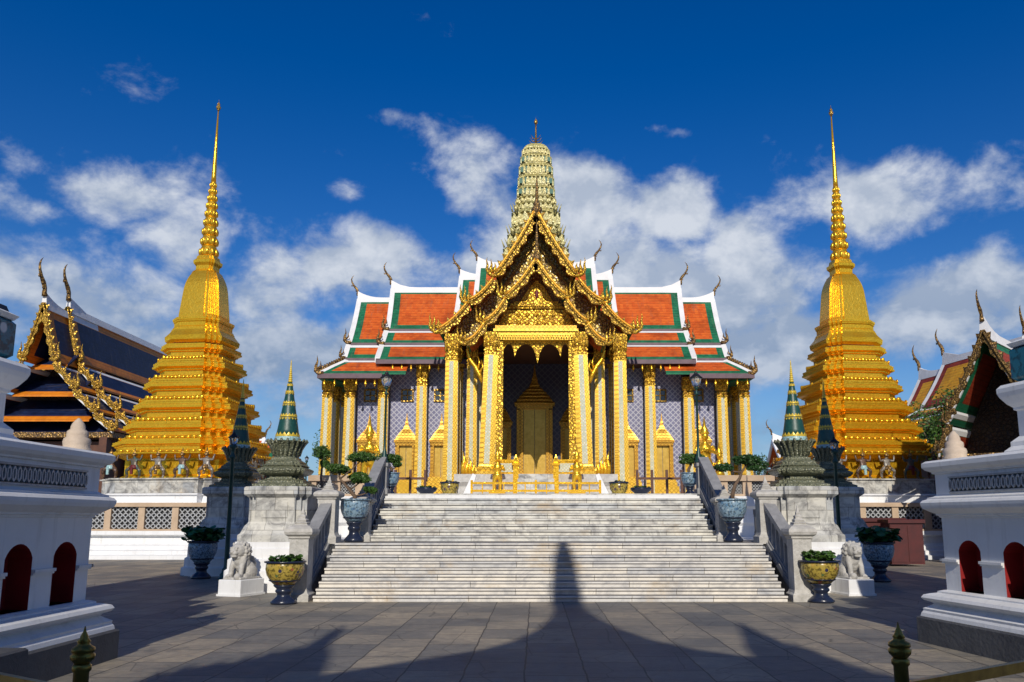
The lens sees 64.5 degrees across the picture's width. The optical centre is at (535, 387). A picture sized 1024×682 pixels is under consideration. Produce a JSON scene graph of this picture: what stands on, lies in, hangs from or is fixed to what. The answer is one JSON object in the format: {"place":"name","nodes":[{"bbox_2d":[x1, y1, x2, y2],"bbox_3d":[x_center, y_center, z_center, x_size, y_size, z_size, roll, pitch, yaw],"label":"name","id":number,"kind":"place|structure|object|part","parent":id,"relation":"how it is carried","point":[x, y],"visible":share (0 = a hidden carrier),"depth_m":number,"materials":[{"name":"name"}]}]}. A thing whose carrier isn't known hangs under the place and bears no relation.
{"place":"outdoors","nodes":[
{"label":"outdoors","id":0,"kind":"place"},
{"bbox_2d":[3,257,269,492],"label":"temple hall","id":1,"kind":"structure","parent":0,"point":[93,374],"depth_m":44.37,"materials":[{"name":"blue tile"}]},
{"bbox_2d":[259,421,273,479],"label":"temple hall","id":2,"kind":"structure","parent":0,"point":[263,440],"depth_m":78.05,"materials":[{"name":"white tile"}]},
{"bbox_2d":[0,0,1023,480],"label":"sky","id":3,"kind":"structure","parent":0,"point":[356,137],"materials":[{"name":"blue"}]},
{"bbox_2d":[48,560,1023,681],"bbox_3d":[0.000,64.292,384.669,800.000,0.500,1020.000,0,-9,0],"label":"ground","id":4,"kind":"structure","parent":0,"point":[170,623],"depth_m":11.71,"materials":[{"name":"stone"}]},
{"bbox_2d":[0,648,27,676],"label":"stone block","id":5,"kind":"structure","parent":4,"relation":"on","point":[13,661],"depth_m":7.38,"materials":[{"name":"grey stone"}]},
{"bbox_2d":[0,309,119,680],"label":"white tower","id":6,"kind":"structure","parent":4,"relation":"on","point":[53,501],"depth_m":9.06,"materials":[{"name":"paint"}]},
{"bbox_2d":[0,304,8,311],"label":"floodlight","id":7,"kind":"object","parent":6,"relation":"attached to","point":[3,307],"visible":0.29,"depth_m":9.91,"materials":[{"name":"black metal"}]},
{"bbox_2d":[62,418,91,450],"bbox_3d":[-5.720,0.585,10.117,0.340,0.420,0.340,0,-9,0],"label":"corner finial","id":8,"kind":"object","parent":6,"relation":"on","point":[77,434],"visible":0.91,"depth_m":10.02,"materials":[{"name":"white stone"}]},
{"bbox_2d":[70,626,95,681],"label":"brass post","id":9,"kind":"object","parent":4,"relation":"on","point":[82,655],"visible":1,"depth_m":3.79,"materials":[{"name":"metal"}]},
{"bbox_2d":[0,672,47,681],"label":"barrier rail","id":10,"kind":"object","parent":9,"relation":"attached to","point":[5,677],"depth_m":4.07,"materials":[{"name":"gold metal"}]},
{"bbox_2d":[181,525,225,578],"bbox_3d":[-9.730,4.779,23.650,1.268,1.529,1.268,0,-9,0],"label":"lotus pot","id":11,"kind":"object","parent":4,"relation":"on","point":[202,548],"visible":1,"depth_m":23.38,"materials":[{"name":"blue ceramic"}]},
{"bbox_2d":[180,379,261,575],"bbox_3d":[-9.620,2.792,26.191,2.556,6.265,2.556,0,-9,0],"label":"pedestal stupa","id":12,"kind":"object","parent":4,"relation":"on","point":[246,473],"visible":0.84,"depth_m":25.32,"materials":[{"name":"green ceramic"}]},
{"bbox_2d":[218,430,239,580],"bbox_3d":[-8.742,3.319,23.167,0.413,4.256,0.413,0,-9,0],"label":"street lamp","id":13,"kind":"object","parent":4,"relation":"on","point":[233,439],"visible":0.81,"depth_m":23.15,"materials":[{"name":"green metal"}]},
{"bbox_2d":[216,541,264,596],"bbox_3d":[-6.714,4.116,18.547,0.666,1.223,0.846,-3,-10,20],"label":"stone lion","id":14,"kind":"object","parent":4,"relation":"on","point":[240,579],"visible":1,"depth_m":18.33},
{"bbox_2d":[223,360,329,592],"bbox_3d":[-6.360,2.125,20.626,2.414,5.801,2.414,0,-9,0],"label":"pedestal stupa","id":15,"kind":"object","parent":4,"relation":"on","point":[280,495],"visible":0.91,"depth_m":19.87,"materials":[{"name":"grey stone"}]},
{"bbox_2d":[264,554,306,604],"bbox_3d":[-5.140,3.906,16.589,0.840,0.994,0.840,0,-9,0],"label":"flower pot","id":16,"kind":"object","parent":4,"relation":"on","point":[284,573],"visible":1,"depth_m":16.37,"materials":[{"name":"yellow ceramic"}]},
{"bbox_2d":[284,477,344,601],"bbox_3d":[-4.940,3.303,18.166,0.641,2.730,2.326,-1,-9,4],"label":"balustrade","id":17,"kind":"object","parent":4,"relation":"on","point":[315,539],"visible":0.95,"depth_m":17.95,"materials":[{"name":"grey stone"}]},
{"bbox_2d":[312,430,319,463],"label":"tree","id":18,"kind":"object","parent":4,"relation":"on","point":[316,443],"visible":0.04,"depth_m":65.26,"materials":[{"name":"green plant"}]},
{"bbox_2d":[89,494,944,559],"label":"terrace","id":19,"kind":"structure","parent":4,"relation":"on","point":[138,545],"depth_m":34.84,"materials":[{"name":"white stone"}]},
{"bbox_2d":[91,503,205,530],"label":"parapet","id":20,"kind":"structure","parent":19,"relation":"on","point":[148,516],"depth_m":35.51,"materials":[{"name":"beige stone"}]},
{"bbox_2d":[100,102,271,502],"bbox_3d":[-17.140,-4.889,42.124,7.080,21.712,7.080,-1,-9,6],"label":"golden stupa","id":21,"kind":"object","parent":19,"relation":"on","point":[190,405],"visible":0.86,"depth_m":39.38,"materials":[{"name":"gold stone"}]},
{"bbox_2d":[101,448,119,477],"bbox_3d":[-19.844,3.516,37.833,0.820,1.406,0.415,-1,-9,6],"label":"guardian statue","id":22,"kind":"object","parent":21,"relation":"on","point":[107,468],"visible":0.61,"depth_m":37.69,"materials":[{"name":"brown paint"}]},
{"bbox_2d":[125,448,142,477],"bbox_3d":[-18.672,3.495,37.702,0.820,1.406,0.415,-1,-9,6],"label":"guardian statue","id":23,"kind":"object","parent":21,"relation":"on","point":[134,460],"visible":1,"depth_m":37.61,"materials":[{"name":"teal paint"}]},
{"bbox_2d":[149,448,166,477],"bbox_3d":[-17.499,3.474,37.570,0.820,1.406,0.415,-1,-9,6],"label":"guardian statue","id":24,"kind":"object","parent":21,"relation":"on","point":[158,460],"visible":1,"depth_m":37.47,"materials":[{"name":"white paint"}]},
{"bbox_2d":[173,448,190,477],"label":"guardian statue","id":25,"kind":"object","parent":21,"relation":"on","point":[182,460],"visible":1,"depth_m":37.34,"materials":[{"name":"brown paint"}]},
{"bbox_2d":[197,447,214,477],"bbox_3d":[-15.155,3.431,37.306,0.819,1.406,0.415,-1,-9,6],"label":"guardian statue","id":26,"kind":"object","parent":21,"relation":"on","point":[206,463],"visible":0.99,"depth_m":37.21,"materials":[{"name":"white paint"}]},
{"bbox_2d":[252,456,259,480],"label":"guardian statue","id":27,"kind":"object","parent":21,"relation":"on","point":[254,463],"visible":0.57,"depth_m":40.32,"materials":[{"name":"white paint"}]},
{"bbox_2d":[261,454,267,479],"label":"guardian statue","id":28,"kind":"object","parent":21,"relation":"on","point":[263,463],"visible":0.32,"depth_m":41.16,"materials":[{"name":"teal paint"}]},
{"bbox_2d":[305,456,308,480],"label":"street lamp","id":29,"kind":"object","parent":19,"relation":"on","point":[306,459],"visible":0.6,"depth_m":57.83,"materials":[{"name":"grey metal"}]},
{"bbox_2d":[312,444,331,508],"bbox_3d":[-6.392,3.056,24.122,0.698,2.761,0.693,0,-9,0],"label":"bonsai pot","id":30,"kind":"object","parent":19,"relation":"on","point":[322,453],"visible":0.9,"depth_m":24.18,"materials":[{"name":"green plant"}]},
{"bbox_2d":[308,475,364,495],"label":"parapet","id":31,"kind":"structure","parent":19,"relation":"on","point":[335,480],"depth_m":25.31,"materials":[{"name":"beige stone"}]},
{"bbox_2d":[357,416,379,473],"bbox_3d":[-7.507,3.246,36.611,1.170,3.900,1.488,0,-9,0],"label":"gilded statue","id":32,"kind":"object","parent":19,"relation":"on","point":[370,447],"visible":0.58,"depth_m":36.42,"materials":[{"name":"gold metal"}]},
{"bbox_2d":[373,453,402,493],"bbox_3d":[-4.245,2.445,23.199,0.897,1.194,0.543,0,-9,0],"label":"bonsai pot","id":33,"kind":"object","parent":19,"relation":"on","point":[395,459],"visible":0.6,"depth_m":23.10,"materials":[{"name":"blue ceramic"}]},
{"bbox_2d":[394,470,426,493],"bbox_3d":[-4.487,3.238,27.334,1.600,0.950,0.080,0,-9,0],"label":"wooden barrier","id":34,"kind":"object","parent":19,"relation":"on","point":[410,478],"visible":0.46,"depth_m":27.33,"materials":[{"name":"brown wood"}]},
{"bbox_2d":[416,486,436,493],"bbox_3d":[-3.320,3.121,24.618,0.660,0.313,0.660,0,-9,0],"label":"bowl planter","id":35,"kind":"object","parent":19,"relation":"on","point":[425,489],"visible":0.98,"depth_m":24.40,"materials":[{"name":"blue ceramic"}]},
{"bbox_2d":[440,480,459,493],"bbox_3d":[-2.599,3.008,24.433,0.600,0.475,0.600,0,-9,0],"label":"bowl planter","id":36,"kind":"object","parent":19,"relation":"on","point":[449,487],"visible":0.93,"depth_m":24.21,"materials":[{"name":"yellow ceramic"}]},
{"bbox_2d":[463,474,475,493],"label":"stone ramp","id":37,"kind":"structure","parent":19,"relation":"on","point":[468,486],"depth_m":30.71,"materials":[{"name":"white stone"}]},
{"bbox_2d":[489,445,505,493],"bbox_3d":[-1.804,4.078,38.151,0.825,2.750,1.049,0,-9,0],"label":"gilded statue","id":38,"kind":"object","parent":19,"relation":"on","point":[497,468],"visible":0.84,"depth_m":37.94,"materials":[{"name":"gold metal"}]},
{"bbox_2d":[470,480,600,493],"bbox_3d":[0.000,3.749,29.784,4.800,0.723,0.100,0,-9,0],"label":"railing","id":39,"kind":"object","parent":19,"relation":"on","point":[525,490],"visible":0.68,"depth_m":29.77,"materials":[{"name":"gold metal"}]},
{"bbox_2d":[314,119,757,493],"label":"temple","id":40,"kind":"structure","parent":19,"relation":"on","point":[536,353],"depth_m":44.50,"materials":[{"name":"gold metal"}]},
{"bbox_2d":[356,414,376,474],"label":"door","id":41,"kind":"structure","parent":40,"relation":"in","point":[361,440],"depth_m":44.76,"materials":[{"name":"gold wood"}]},
{"bbox_2d":[364,389,376,401],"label":"window","id":42,"kind":"structure","parent":40,"relation":"in","point":[370,395],"depth_m":45.41,"materials":[{"name":"blue glass"}]},
{"bbox_2d":[394,416,414,493],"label":"door","id":43,"kind":"structure","parent":40,"relation":"in","point":[405,440],"depth_m":44.72,"materials":[{"name":"gold wood"}]},
{"bbox_2d":[401,389,413,401],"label":"window","id":44,"kind":"structure","parent":40,"relation":"in","point":[407,395],"depth_m":45.41,"materials":[{"name":"blue glass"}]},
{"bbox_2d":[426,415,443,493],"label":"door","id":45,"kind":"structure","parent":40,"relation":"in","point":[436,441],"depth_m":44.71,"materials":[{"name":"gold wood"}]},
{"bbox_2d":[434,389,444,401],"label":"window","id":46,"kind":"structure","parent":40,"relation":"in","point":[439,394],"depth_m":45.41,"materials":[{"name":"gold metal"}]},
{"bbox_2d":[460,453,475,473],"bbox_3d":[-3.277,3.631,39.224,0.745,1.178,0.164,0,-9,0],"label":"gilded flame","id":47,"kind":"object","parent":40,"relation":"on","point":[468,469],"visible":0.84,"depth_m":39.14,"materials":[{"name":"gold metal"}]},
{"bbox_2d":[503,406,512,458],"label":"door","id":48,"kind":"structure","parent":40,"relation":"in","point":[507,422],"depth_m":48.52,"materials":[{"name":"gold wood"}]},
{"bbox_2d":[514,365,554,473],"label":"door","id":49,"kind":"structure","parent":40,"relation":"in","point":[534,397],"depth_m":48.62,"materials":[{"name":"gold metal"}]},
{"bbox_2d":[559,405,568,458],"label":"door","id":50,"kind":"structure","parent":40,"relation":"in","point":[564,422],"depth_m":48.52,"materials":[{"name":"gold metal"}]},
{"bbox_2d":[596,452,610,473],"bbox_3d":[3.266,3.629,39.224,0.746,1.176,0.164,0,-9,0],"label":"gilded flame","id":51,"kind":"object","parent":40,"relation":"on","point":[603,468],"visible":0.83,"depth_m":39.13,"materials":[{"name":"gold metal"}]},
{"bbox_2d":[627,389,633,401],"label":"window","id":52,"kind":"structure","parent":40,"relation":"in","point":[630,392],"depth_m":45.40,"materials":[{"name":"gold metal"}]},
{"bbox_2d":[628,424,641,493],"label":"door","id":53,"kind":"structure","parent":40,"relation":"in","point":[633,441],"depth_m":44.70,"materials":[{"name":"gold metal"}]},
{"bbox_2d":[655,389,666,401],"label":"window","id":54,"kind":"structure","parent":40,"relation":"in","point":[660,394],"depth_m":45.41,"materials":[{"name":"blue glass"}]},
{"bbox_2d":[656,414,679,493],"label":"door","id":55,"kind":"structure","parent":40,"relation":"in","point":[665,441],"depth_m":44.71,"materials":[{"name":"gold metal"}]},
{"bbox_2d":[693,389,703,401],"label":"window","id":56,"kind":"structure","parent":40,"relation":"in","point":[700,391],"depth_m":45.41,"materials":[{"name":"blue glass"}]},
{"bbox_2d":[695,413,711,457],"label":"door","id":57,"kind":"structure","parent":40,"relation":"in","point":[709,441],"depth_m":44.83,"materials":[{"name":"gold metal"}]},
{"bbox_2d":[569,445,585,493],"bbox_3d":[1.924,4.078,38.151,0.825,2.750,1.049,0,-9,0],"label":"gilded statue","id":58,"kind":"object","parent":19,"relation":"on","point":[576,467],"visible":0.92,"depth_m":37.93,"materials":[{"name":"gold metal"}]},
{"bbox_2d":[595,474,608,493],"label":"stone ramp","id":59,"kind":"structure","parent":19,"relation":"on","point":[603,487],"depth_m":30.70,"materials":[{"name":"white stone"}]},
{"bbox_2d":[609,480,628,493],"bbox_3d":[2.496,3.008,24.433,0.600,0.475,0.600,0,-9,0],"label":"bowl planter","id":60,"kind":"object","parent":19,"relation":"on","point":[618,487],"visible":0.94,"depth_m":24.22,"materials":[{"name":"yellow ceramic"}]},
{"bbox_2d":[630,486,651,493],"bbox_3d":[3.190,3.121,24.618,0.660,0.313,0.660,0,-9,0],"label":"bowl planter","id":61,"kind":"object","parent":19,"relation":"on","point":[640,489],"visible":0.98,"depth_m":24.41,"materials":[{"name":"blue ceramic"}]},
{"bbox_2d":[636,470,682,493],"bbox_3d":[4.170,3.238,27.334,1.600,0.950,0.080,0,-9,0],"label":"wooden barrier","id":62,"kind":"object","parent":19,"relation":"on","point":[652,478],"visible":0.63,"depth_m":27.33,"materials":[{"name":"brown wood"}]},
{"bbox_2d":[678,453,705,493],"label":"bonsai pot","id":63,"kind":"object","parent":19,"relation":"on","point":[688,478],"visible":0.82,"depth_m":23.07,"materials":[{"name":"blue ceramic"}]},
{"bbox_2d":[694,418,716,465],"bbox_3d":[7.622,3.246,36.611,1.170,3.900,1.488,0,-9,0],"label":"gilded statue","id":64,"kind":"object","parent":19,"relation":"on","point":[707,449],"visible":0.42,"depth_m":36.43,"materials":[{"name":"gold metal"}]},
{"bbox_2d":[713,442,725,474],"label":"gilded statue","id":65,"kind":"object","parent":19,"relation":"on","point":[719,454],"visible":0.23,"depth_m":38.86,"materials":[{"name":"gold metal"}]},
{"bbox_2d":[693,475,774,495],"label":"parapet","id":66,"kind":"structure","parent":19,"relation":"on","point":[747,485],"depth_m":25.31,"materials":[{"name":"beige stone"}]},
{"bbox_2d":[775,105,935,502],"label":"golden stupa","id":67,"kind":"object","parent":19,"relation":"on","point":[867,409],"visible":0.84,"depth_m":40.11,"materials":[{"name":"gold metal"}]},
{"bbox_2d":[770,457,777,479],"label":"guardian statue","id":68,"kind":"object","parent":67,"relation":"on","point":[773,462],"visible":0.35,"depth_m":43.24,"materials":[{"name":"brown paint"}]},
{"bbox_2d":[839,455,847,477],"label":"guardian statue","id":69,"kind":"object","parent":67,"relation":"on","point":[842,460],"visible":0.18,"depth_m":37.88,"materials":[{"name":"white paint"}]},
{"bbox_2d":[854,449,871,477],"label":"guardian statue","id":70,"kind":"object","parent":67,"relation":"on","point":[862,461],"visible":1,"depth_m":37.93,"materials":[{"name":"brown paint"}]},
{"bbox_2d":[878,450,895,478],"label":"guardian statue","id":71,"kind":"object","parent":67,"relation":"on","point":[886,461],"visible":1,"depth_m":38.06,"materials":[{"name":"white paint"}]},
{"bbox_2d":[902,449,919,478],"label":"guardian statue","id":72,"kind":"object","parent":67,"relation":"on","point":[910,461],"visible":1,"depth_m":38.20,"materials":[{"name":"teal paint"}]},
{"bbox_2d":[925,450,941,478],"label":"guardian statue","id":73,"kind":"object","parent":67,"relation":"on","point":[933,455],"visible":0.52,"depth_m":38.39,"materials":[{"name":"brown paint"}]},
{"bbox_2d":[860,503,941,530],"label":"parapet","id":74,"kind":"structure","parent":19,"relation":"on","point":[933,521],"depth_m":35.53,"materials":[{"name":"beige stone"}]},
{"bbox_2d":[313,494,787,601],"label":"staircase","id":75,"kind":"structure","parent":4,"relation":"on","point":[543,550],"depth_m":18.27,"materials":[{"name":"white stone"}]},
{"bbox_2d":[325,450,381,541],"bbox_3d":[-4.468,2.614,19.722,1.368,2.227,0.828,0,-9,0],"label":"bonsai pot","id":76,"kind":"object","parent":75,"relation":"on","point":[354,510],"visible":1,"depth_m":19.59,"materials":[{"name":"blue ceramic"}]},
{"bbox_2d":[351,457,385,541],"bbox_3d":[-4.340,2.852,21.218,0.600,2.275,2.403,0,-9,0],"label":"balustrade","id":77,"kind":"object","parent":75,"relation":"on","point":[376,476],"visible":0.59,"depth_m":21.28,"materials":[{"name":"grey stone"}]},
{"bbox_2d":[383,463,390,493],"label":"gate pier","id":78,"kind":"structure","parent":75,"relation":"on","point":[387,466],"depth_m":22.50,"materials":[{"name":"grey stone"}]},
{"bbox_2d":[380,371,392,462],"bbox_3d":[-4.249,0.782,22.920,0.388,2.686,0.387,0,-9,0],"label":"street lamp","id":79,"kind":"object","parent":78,"relation":"on","point":[386,378],"visible":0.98,"depth_m":22.94,"materials":[{"name":"green metal"}]},
{"bbox_2d":[694,463,701,493],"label":"gate pier","id":80,"kind":"structure","parent":75,"relation":"on","point":[697,466],"depth_m":22.50,"materials":[{"name":"grey stone"}]},
{"bbox_2d":[689,369,702,462],"bbox_3d":[4.560,0.782,22.920,0.388,2.686,0.387,0,-9,0],"label":"street lamp","id":81,"kind":"object","parent":80,"relation":"on","point":[695,378],"visible":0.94,"depth_m":22.94,"materials":[{"name":"green metal"}]},
{"bbox_2d":[698,457,735,541],"bbox_3d":[4.720,2.852,21.219,0.600,2.275,2.404,0,-9,0],"label":"balustrade","id":82,"kind":"object","parent":75,"relation":"on","point":[712,489],"visible":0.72,"depth_m":21.23,"materials":[{"name":"grey stone"}]},
{"bbox_2d":[713,453,768,541],"bbox_3d":[5.011,2.650,19.680,1.378,2.143,0.756,0,-9,0],"label":"bonsai pot","id":83,"kind":"object","parent":75,"relation":"on","point":[732,510],"visible":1,"depth_m":19.50,"materials":[{"name":"blue ceramic"}]},
{"bbox_2d":[754,452,769,474],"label":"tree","id":84,"kind":"object","parent":4,"relation":"on","point":[757,472],"visible":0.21,"depth_m":69.74,"materials":[{"name":"green plant"}]},
{"bbox_2d":[750,476,816,601],"bbox_3d":[5.520,3.303,18.166,0.667,2.730,2.359,1,-9,-7],"label":"balustrade","id":85,"kind":"object","parent":4,"relation":"on","point":[781,539],"visible":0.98,"depth_m":17.88,"materials":[{"name":"grey stone"}]},
{"bbox_2d":[763,360,845,592],"bbox_3d":[6.620,2.125,20.626,2.414,5.801,2.414,0,-9,0],"label":"pedestal stupa","id":86,"kind":"object","parent":4,"relation":"on","point":[796,470],"visible":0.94,"depth_m":19.98,"materials":[{"name":"white stone"}]},
{"bbox_2d":[798,549,840,603],"bbox_3d":[5.920,3.913,16.892,0.840,1.078,0.840,0,-9,0],"label":"flower pot","id":87,"kind":"object","parent":4,"relation":"on","point":[820,571],"visible":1,"depth_m":16.68,"materials":[{"name":"yellow ceramic"}]},
{"bbox_2d":[828,435,840,529],"bbox_3d":[8.620,3.391,23.156,0.398,4.111,0.398,0,-9,0],"label":"street lamp","id":88,"kind":"object","parent":4,"relation":"on","point":[833,442],"visible":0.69,"depth_m":23.27,"materials":[{"name":"green metal"}]},
{"bbox_2d":[811,381,874,575],"bbox_3d":[9.450,2.792,26.191,2.556,6.265,2.556,0,-9,0],"label":"pedestal stupa","id":89,"kind":"object","parent":4,"relation":"on","point":[850,493],"visible":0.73,"depth_m":25.56,"materials":[{"name":"white stone"}]},
{"bbox_2d":[830,541,876,595],"bbox_3d":[7.277,4.141,18.696,0.666,1.223,0.846,1,-9,-8],"label":"stone lion","id":90,"kind":"object","parent":4,"relation":"on","point":[853,578],"visible":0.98,"depth_m":18.46},
{"bbox_2d":[854,525,902,581],"bbox_3d":[9.490,4.587,22.465,1.268,1.529,1.268,0,-9,0],"label":"lotus pot","id":91,"kind":"object","parent":4,"relation":"on","point":[878,554],"visible":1,"depth_m":22.19,"materials":[{"name":"blue ceramic"}]},
{"bbox_2d":[862,518,905,541],"bbox_3d":[13.134,5.876,31.364,2.060,1.670,0.960,0,-9,0],"label":"cabinet","id":92,"kind":"object","parent":4,"relation":"on","point":[869,522],"visible":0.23,"depth_m":31.02,"materials":[{"name":"red paint"}]},
{"bbox_2d":[888,622,911,681],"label":"brass post","id":93,"kind":"object","parent":4,"relation":"on","point":[899,649],"visible":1,"depth_m":3.95,"materials":[{"name":"metal"}]},
{"bbox_2d":[909,660,1023,681],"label":"barrier rail","id":94,"kind":"object","parent":93,"relation":"attached to","point":[991,671],"visible":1,"depth_m":4.26,"materials":[{"name":"gold metal"}]},
{"bbox_2d":[877,519,924,563],"bbox_3d":[13.594,5.693,30.077,1.360,1.620,0.960,0,-9,0],"label":"cabinet","id":95,"kind":"object","parent":4,"relation":"on","point":[909,548],"visible":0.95,"depth_m":29.67,"materials":[{"name":"red paint"}]},
{"bbox_3d":[13.294,5.696,29.660,0.528,1.320,0.018,0,-9,0],"label":"door","id":96,"kind":"part","parent":95,"relation":"part of","materials":[{"name":"red paint"}]},
{"bbox_3d":[13.894,5.696,29.660,0.528,1.320,0.018,0,-9,0],"label":"door","id":97,"kind":"part","parent":95,"relation":"part of","materials":[{"name":"red paint"}]},
{"bbox_2d":[905,385,970,474],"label":"tree","id":98,"kind":"object","parent":4,"relation":"on","point":[933,429],"visible":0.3,"depth_m":47.09,"materials":[{"name":"green plant"}]},
{"bbox_2d":[905,330,1021,478],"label":"temple hall","id":99,"kind":"structure","parent":4,"relation":"on","point":[950,372],"depth_m":52.51,"materials":[{"name":"orange tile"}]},
{"bbox_2d":[933,290,1023,459],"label":"temple hall","id":100,"kind":"structure","parent":4,"relation":"on","point":[982,411],"depth_m":33.10,"materials":[{"name":"red tile"}]},
{"bbox_2d":[753,509,755,534],"bbox_3d":[6.225,3.531,20.904,1.150,0.795,0.272,0,-9,0],"label":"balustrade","id":101,"kind":"object","parent":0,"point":[754,521],"visible":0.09,"depth_m":20.95,"materials":[{"name":"grey stone"}]},
{"bbox_2d":[762,421,781,480],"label":"temple hall","id":102,"kind":"structure","parent":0,"point":[773,449],"depth_m":72.56,"materials":[{"name":"white tile"}]},
{"bbox_2d":[916,338,1023,662],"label":"white tower","id":103,"kind":"structure","parent":0,"point":[976,504],"depth_m":10.61,"materials":[{"name":"paint"}]},
{"bbox_2d":[942,431,967,458],"bbox_3d":[5.973,0.821,11.573,0.340,0.420,0.340,0,-9,0],"label":"corner finial","id":104,"kind":"object","parent":103,"relation":"on","point":[954,446],"visible":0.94,"depth_m":11.47,"materials":[{"name":"white stone"}]}
]}

